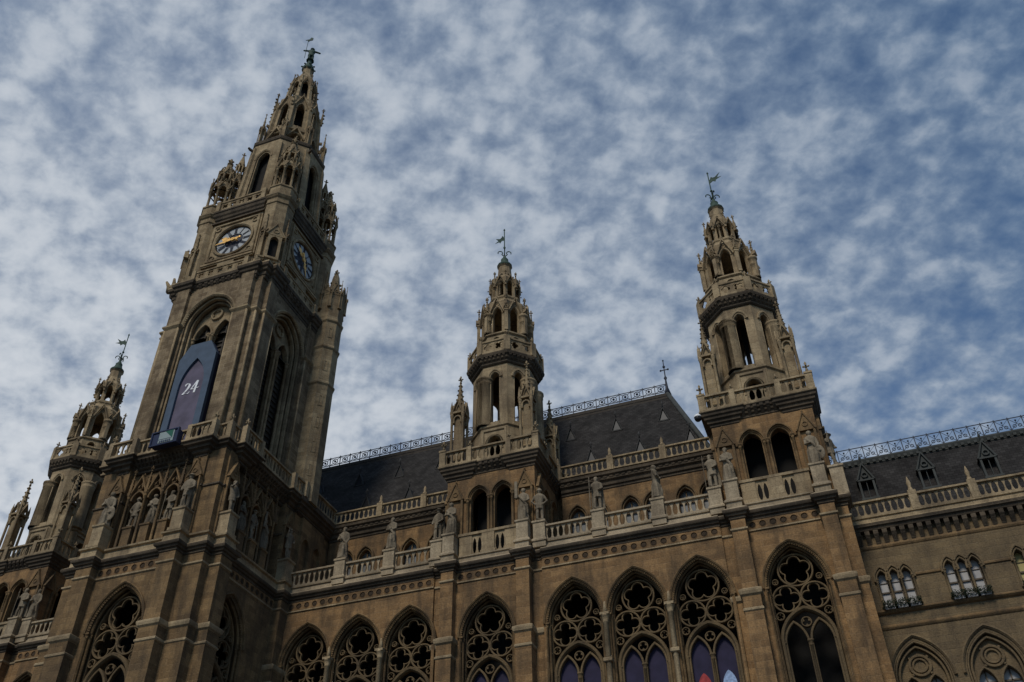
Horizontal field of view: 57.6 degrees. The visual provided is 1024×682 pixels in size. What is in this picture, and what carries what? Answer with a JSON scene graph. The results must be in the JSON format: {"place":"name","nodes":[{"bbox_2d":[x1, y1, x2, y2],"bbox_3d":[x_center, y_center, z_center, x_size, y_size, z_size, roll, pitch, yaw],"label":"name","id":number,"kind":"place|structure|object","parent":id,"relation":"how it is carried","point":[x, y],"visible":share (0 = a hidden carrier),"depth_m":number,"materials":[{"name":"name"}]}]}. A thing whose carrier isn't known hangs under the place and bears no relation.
{"place":"outdoors","nodes":[
{"label":"outdoors","id":0,"kind":"place"},
{"bbox_2d":[0,0,1023,555],"label":"sky","id":1,"kind":"structure","parent":0,"point":[869,154],"materials":[{"name":"blue"}]},
{"bbox_2d":[829,415,1023,681],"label":"office wing","id":2,"kind":"structure","parent":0,"point":[933,525],"depth_m":50.09,"materials":[{"name":"beige stone"}]},
{"bbox_2d":[882,598,896,609],"bbox_3d":[19.902,13.863,49.123,0.772,0.562,0.486,-14,-42,15],"label":"flower box","id":3,"kind":"object","parent":2,"relation":"attached to","point":[889,606],"visible":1,"depth_m":49.02,"materials":[{"name":"grey stone"}]},
{"bbox_2d":[873,562,922,608],"bbox_3d":[20.630,13.118,49.947,2.150,2.347,0.520,-14,-42,15],"label":"triple window","id":4,"kind":"structure","parent":2,"relation":"in","point":[887,584],"depth_m":50.06,"materials":[{"name":"stone"}]},
{"bbox_2d":[895,596,909,607],"bbox_3d":[20.510,13.719,48.953,0.775,0.549,0.505,-14,-42,15],"label":"flower box","id":5,"kind":"object","parent":2,"relation":"attached to","point":[902,604],"visible":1,"depth_m":48.87,"materials":[{"name":"grey stone"}]},
{"bbox_2d":[907,595,922,606],"bbox_3d":[21.102,13.577,48.777,0.808,0.527,0.496,-14,-42,15],"label":"flower box","id":6,"kind":"object","parent":2,"relation":"attached to","point":[915,602],"visible":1,"depth_m":48.67,"materials":[{"name":"green plant"}]},
{"bbox_2d":[950,588,965,599],"bbox_3d":[23.106,13.083,48.233,0.793,0.536,0.510,-14,-42,15],"label":"flower box","id":7,"kind":"object","parent":2,"relation":"attached to","point":[960,596],"visible":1,"depth_m":48.14,"materials":[{"name":"green plant"}]},
{"bbox_2d":[940,551,993,597],"bbox_3d":[23.848,12.326,49.063,2.150,2.347,0.520,-14,-42,15],"label":"triple window","id":8,"kind":"structure","parent":2,"relation":"in","point":[961,569],"depth_m":49.18,"materials":[{"name":"stone"}]},
{"bbox_2d":[964,586,979,597],"bbox_3d":[23.721,12.933,48.060,0.801,0.530,0.506,-14,-42,15],"label":"flower box","id":9,"kind":"object","parent":2,"relation":"attached to","point":[971,594],"visible":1,"depth_m":47.97,"materials":[{"name":"green plant"}]},
{"bbox_2d":[977,584,993,595],"bbox_3d":[24.328,12.786,47.903,0.777,0.539,0.485,-14,-42,15],"label":"flower box","id":10,"kind":"object","parent":2,"relation":"attached to","point":[986,591],"visible":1,"depth_m":47.81,"materials":[{"name":"green plant"}]},
{"bbox_2d":[1009,544,1023,586],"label":"triple window","id":11,"kind":"structure","parent":2,"relation":"in","point":[1018,560],"depth_m":48.61,"materials":[{"name":"stone"}]},
{"bbox_3d":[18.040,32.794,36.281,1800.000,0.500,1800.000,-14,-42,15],"label":"ground","id":12,"kind":"structure","parent":0,"visible":0},
{"bbox_2d":[0,334,129,681],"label":"corner tower","id":13,"kind":"structure","parent":12,"relation":"on","point":[58,525],"depth_m":75.30,"materials":[{"name":"brown stone"}]},
{"bbox_2d":[10,588,31,617],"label":"statue","id":14,"kind":"object","parent":13,"relation":"on","point":[23,606],"visible":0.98,"depth_m":68.22,"materials":[{"name":"stone"}]},
{"bbox_2d":[30,60,347,681],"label":"clock tower","id":15,"kind":"structure","parent":12,"relation":"on","point":[199,590],"depth_m":63.12,"materials":[{"name":"brown stone"}]},
{"bbox_2d":[98,492,116,525],"bbox_3d":[-25.461,10.630,59.004,1.095,2.510,0.796,-8,-41,9],"label":"statue","id":16,"kind":"object","parent":15,"relation":"on","point":[108,511],"visible":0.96,"depth_m":58.65,"materials":[{"name":"stone"}]},
{"bbox_2d":[126,497,141,526],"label":"statue","id":17,"kind":"object","parent":15,"relation":"on","point":[135,510],"visible":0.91,"depth_m":58.77,"materials":[{"name":"stone"}]},
{"bbox_2d":[144,494,158,523],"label":"statue","id":18,"kind":"object","parent":15,"relation":"on","point":[153,506],"visible":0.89,"depth_m":58.29,"materials":[{"name":"stone"}]},
{"bbox_2d":[148,426,183,450],"bbox_3d":[-22.364,6.361,60.315,2.120,1.140,0.580,-14,-42,15],"label":"light sign","id":19,"kind":"object","parent":15,"relation":"attached to","point":[167,438],"visible":1,"depth_m":60.09,"materials":[{"name":"blue plastic"}]},
{"bbox_2d":[159,490,177,519],"bbox_3d":[-21.358,10.284,58.208,0.860,2.199,0.631,-14,-42,15],"label":"statue","id":20,"kind":"object","parent":15,"relation":"on","point":[171,499],"visible":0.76,"depth_m":58.06,"materials":[{"name":"stone"}]},
{"bbox_2d":[178,473,196,508],"bbox_3d":[-20.007,9.283,57.527,0.978,2.544,0.725,-8,-41,9],"label":"statue","id":21,"kind":"object","parent":15,"relation":"on","point":[189,486],"visible":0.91,"depth_m":57.40,"materials":[{"name":"stone"}]},
{"bbox_2d":[160,340,220,439],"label":"calendar panel","id":22,"kind":"object","parent":15,"relation":"on","point":[192,389],"visible":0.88,"depth_m":65.18,"materials":[{"name":"blue fabric"}]},
{"bbox_2d":[228,481,239,509],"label":"statue","id":23,"kind":"object","parent":15,"relation":"on","point":[234,492],"visible":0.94,"depth_m":57.91,"materials":[{"name":"stone"}]},
{"bbox_2d":[236,501,246,531],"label":"statue","id":24,"kind":"object","parent":15,"relation":"on","point":[241,523],"visible":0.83,"depth_m":59.08,"materials":[{"name":"stone"}]},
{"bbox_2d":[244,510,258,540],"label":"statue","id":25,"kind":"object","parent":15,"relation":"on","point":[254,522],"visible":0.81,"depth_m":60.08,"materials":[{"name":"stone"}]},
{"bbox_2d":[259,511,268,549],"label":"statue","id":26,"kind":"object","parent":15,"relation":"on","point":[263,542],"visible":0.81,"depth_m":61.01,"materials":[{"name":"stone"}]},
{"bbox_2d":[284,527,294,557],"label":"statue","id":27,"kind":"object","parent":15,"relation":"on","point":[290,540],"visible":0.95,"depth_m":62.70,"materials":[{"name":"stone"}]},
{"bbox_2d":[303,38,320,63],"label":"knight statue","id":28,"kind":"object","parent":15,"relation":"on","point":[312,51],"visible":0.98,"depth_m":99.48,"materials":[{"name":"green metal"}]},
{"bbox_2d":[9,360,830,681],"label":"town hall","id":29,"kind":"structure","parent":12,"relation":"on","point":[639,568],"depth_m":57.98,"materials":[{"name":"brown stone"}]},
{"bbox_2d":[26,589,42,618],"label":"statue","id":30,"kind":"object","parent":29,"relation":"on","point":[36,599],"visible":0.98,"depth_m":67.92,"materials":[{"name":"stone"}]},
{"bbox_2d":[337,527,349,557],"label":"statue","id":31,"kind":"object","parent":29,"relation":"on","point":[344,537],"visible":0.96,"depth_m":61.41,"materials":[{"name":"stone"}]},
{"bbox_2d":[348,549,354,574],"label":"terrace window","id":32,"kind":"structure","parent":29,"relation":"in","point":[351,557],"depth_m":66.81,"materials":[{"name":"brown stone"}]},
{"bbox_2d":[355,545,374,572],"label":"terrace window","id":33,"kind":"structure","parent":29,"relation":"in","point":[370,553],"depth_m":66.58,"materials":[{"name":"brown stone"}]},
{"bbox_2d":[380,544,399,565],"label":"terrace window","id":34,"kind":"structure","parent":29,"relation":"in","point":[398,548],"depth_m":65.84,"materials":[{"name":"brown stone"}]},
{"bbox_2d":[386,517,397,548],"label":"statue","id":35,"kind":"object","parent":29,"relation":"on","point":[392,536],"visible":0.97,"depth_m":60.45,"materials":[{"name":"stone"}]},
{"bbox_2d":[400,536,419,564],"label":"terrace window","id":36,"kind":"structure","parent":29,"relation":"in","point":[415,545],"depth_m":65.66,"materials":[{"name":"brown stone"}]},
{"bbox_2d":[426,533,433,558],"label":"terrace window","id":37,"kind":"structure","parent":29,"relation":"in","point":[430,538],"depth_m":65.15,"materials":[{"name":"brown stone"}]},
{"bbox_2d":[432,508,445,539],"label":"statue","id":38,"kind":"object","parent":29,"relation":"on","point":[438,521],"visible":0.88,"depth_m":59.82,"materials":[{"name":"stone"}]},
{"bbox_2d":[531,488,547,519],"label":"statue","id":39,"kind":"object","parent":29,"relation":"on","point":[538,499],"visible":0.99,"depth_m":58.13,"materials":[{"name":"stone"}]},
{"bbox_2d":[561,659,577,681],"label":"window panel","id":40,"kind":"structure","parent":29,"relation":"attached to","point":[569,672],"depth_m":51.56,"materials":[{"name":"glass"}]},
{"bbox_2d":[567,504,588,533],"bbox_3d":[4.477,12.577,61.780,1.500,3.777,0.570,-14,-42,15],"label":"terrace window","id":41,"kind":"structure","parent":29,"relation":"in","point":[583,513],"depth_m":62.49,"materials":[{"name":"brown stone"}]},
{"bbox_2d":[584,656,600,681],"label":"window panel","id":42,"kind":"structure","parent":29,"relation":"attached to","point":[592,671],"depth_m":51.15,"materials":[{"name":"glass"}]},
{"bbox_2d":[588,477,605,508],"bbox_3d":[5.197,9.371,57.225,0.924,2.365,0.679,-11,-41,12],"label":"statue","id":43,"kind":"object","parent":29,"relation":"on","point":[598,499],"visible":0.93,"depth_m":57.08,"materials":[{"name":"stone"}]},
{"bbox_2d":[589,502,610,526],"bbox_3d":[5.903,12.226,61.388,1.500,3.777,0.570,-14,-42,15],"label":"terrace window","id":44,"kind":"structure","parent":29,"relation":"in","point":[607,509],"depth_m":61.79,"materials":[{"name":"brown stone"}]},
{"bbox_2d":[620,494,641,522],"bbox_3d":[7.902,11.734,60.839,1.500,3.777,0.570,-14,-42,15],"label":"terrace window","id":45,"kind":"structure","parent":29,"relation":"in","point":[636,502],"depth_m":61.55,"materials":[{"name":"grey glass"}]},
{"bbox_2d":[625,650,643,681],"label":"window panel","id":46,"kind":"structure","parent":29,"relation":"attached to","point":[634,669],"depth_m":50.45,"materials":[{"name":"glass"}]},
{"bbox_2d":[642,490,651,518],"bbox_3d":[9.328,11.383,60.447,1.500,3.777,0.570,-14,-42,15],"label":"terrace window","id":47,"kind":"structure","parent":29,"relation":"in","point":[648,514],"depth_m":61.20,"materials":[{"name":"grey glass"}]},
{"bbox_2d":[650,465,662,497],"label":"statue","id":48,"kind":"object","parent":29,"relation":"on","point":[656,489],"visible":0.97,"depth_m":55.98,"materials":[{"name":"stone"}]},
{"bbox_2d":[648,646,668,681],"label":"window panel","id":49,"kind":"structure","parent":29,"relation":"attached to","point":[657,664],"depth_m":50.04,"materials":[{"name":"glass"}]},
{"bbox_2d":[674,483,696,512],"bbox_3d":[11.345,10.887,59.893,1.500,3.777,0.570,-14,-42,15],"label":"terrace window","id":50,"kind":"structure","parent":29,"relation":"in","point":[686,493],"depth_m":60.58,"materials":[{"name":"grey glass"}]},
{"bbox_2d":[692,640,713,681],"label":"window panel","id":51,"kind":"structure","parent":29,"relation":"attached to","point":[702,665],"depth_m":49.32,"materials":[{"name":"glass"}]},
{"bbox_2d":[698,479,709,508],"bbox_3d":[12.771,10.536,59.501,1.500,3.777,0.570,-14,-42,15],"label":"terrace window","id":52,"kind":"structure","parent":29,"relation":"in","point":[706,504],"depth_m":60.28,"materials":[{"name":"grey glass"}]},
{"bbox_2d":[701,455,721,486],"bbox_3d":[11.852,7.755,55.386,0.906,2.318,0.665,-21,-44,22],"label":"statue","id":53,"kind":"object","parent":29,"relation":"on","point":[713,475],"visible":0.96,"depth_m":55.24,"materials":[{"name":"stone"}]},
{"bbox_2d":[716,636,739,681],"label":"window panel","id":54,"kind":"structure","parent":29,"relation":"attached to","point":[726,661],"depth_m":48.93,"materials":[{"name":"purple glass"}]},
{"bbox_2d":[429,229,568,681],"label":"corner tower","id":55,"kind":"structure","parent":12,"relation":"on","point":[488,611],"depth_m":60.60,"materials":[{"name":"brown stone"}]},
{"bbox_2d":[444,503,456,533],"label":"statue","id":56,"kind":"object","parent":55,"relation":"on","point":[450,513],"visible":0.94,"depth_m":59.26,"materials":[{"name":"stone"}]},
{"bbox_2d":[474,672,486,681],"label":"window panel","id":57,"kind":"structure","parent":55,"relation":"attached to","point":[480,677],"depth_m":53.20,"materials":[{"name":"purple glass"}]},
{"bbox_2d":[494,669,508,681],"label":"window panel","id":58,"kind":"structure","parent":55,"relation":"attached to","point":[501,676],"depth_m":52.79,"materials":[{"name":"purple glass"}]},
{"bbox_2d":[514,481,529,518],"bbox_3d":[0.663,10.086,58.418,0.928,2.750,0.742,-8,-41,9],"label":"statue","id":59,"kind":"object","parent":55,"relation":"on","point":[523,499],"visible":0.95,"depth_m":58.21,"materials":[{"name":"stone"}]},
{"bbox_2d":[696,172,895,681],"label":"corner tower","id":60,"kind":"structure","parent":12,"relation":"on","point":[806,607],"depth_m":52.55,"materials":[{"name":"brown stone"}]},
{"bbox_2d":[694,413,701,421],"bbox_3d":[11.606,4.742,58.016,0.555,0.639,0.480,-14,-42,15],"label":"globe lamp","id":61,"kind":"object","parent":60,"relation":"hanging from","point":[697,417],"visible":1,"depth_m":57.83,"materials":[{"name":"white glass"}]},
{"bbox_2d":[719,447,735,479],"bbox_3d":[12.701,7.274,54.991,0.833,2.364,0.742,-18,-43,19],"label":"statue","id":62,"kind":"object","parent":60,"relation":"on","point":[725,458],"visible":0.9,"depth_m":54.76,"materials":[{"name":"stone"}]},
{"bbox_2d":[803,431,824,462],"bbox_3d":[17.409,6.128,53.714,1.033,2.368,0.751,-8,-41,9],"label":"statue","id":63,"kind":"object","parent":60,"relation":"on","point":[815,451],"visible":0.96,"depth_m":53.39,"materials":[{"name":"stone"}]},
{"bbox_2d":[823,431,837,463],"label":"statue","id":64,"kind":"object","parent":60,"relation":"on","point":[830,446],"visible":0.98,"depth_m":53.81,"materials":[{"name":"stone"}]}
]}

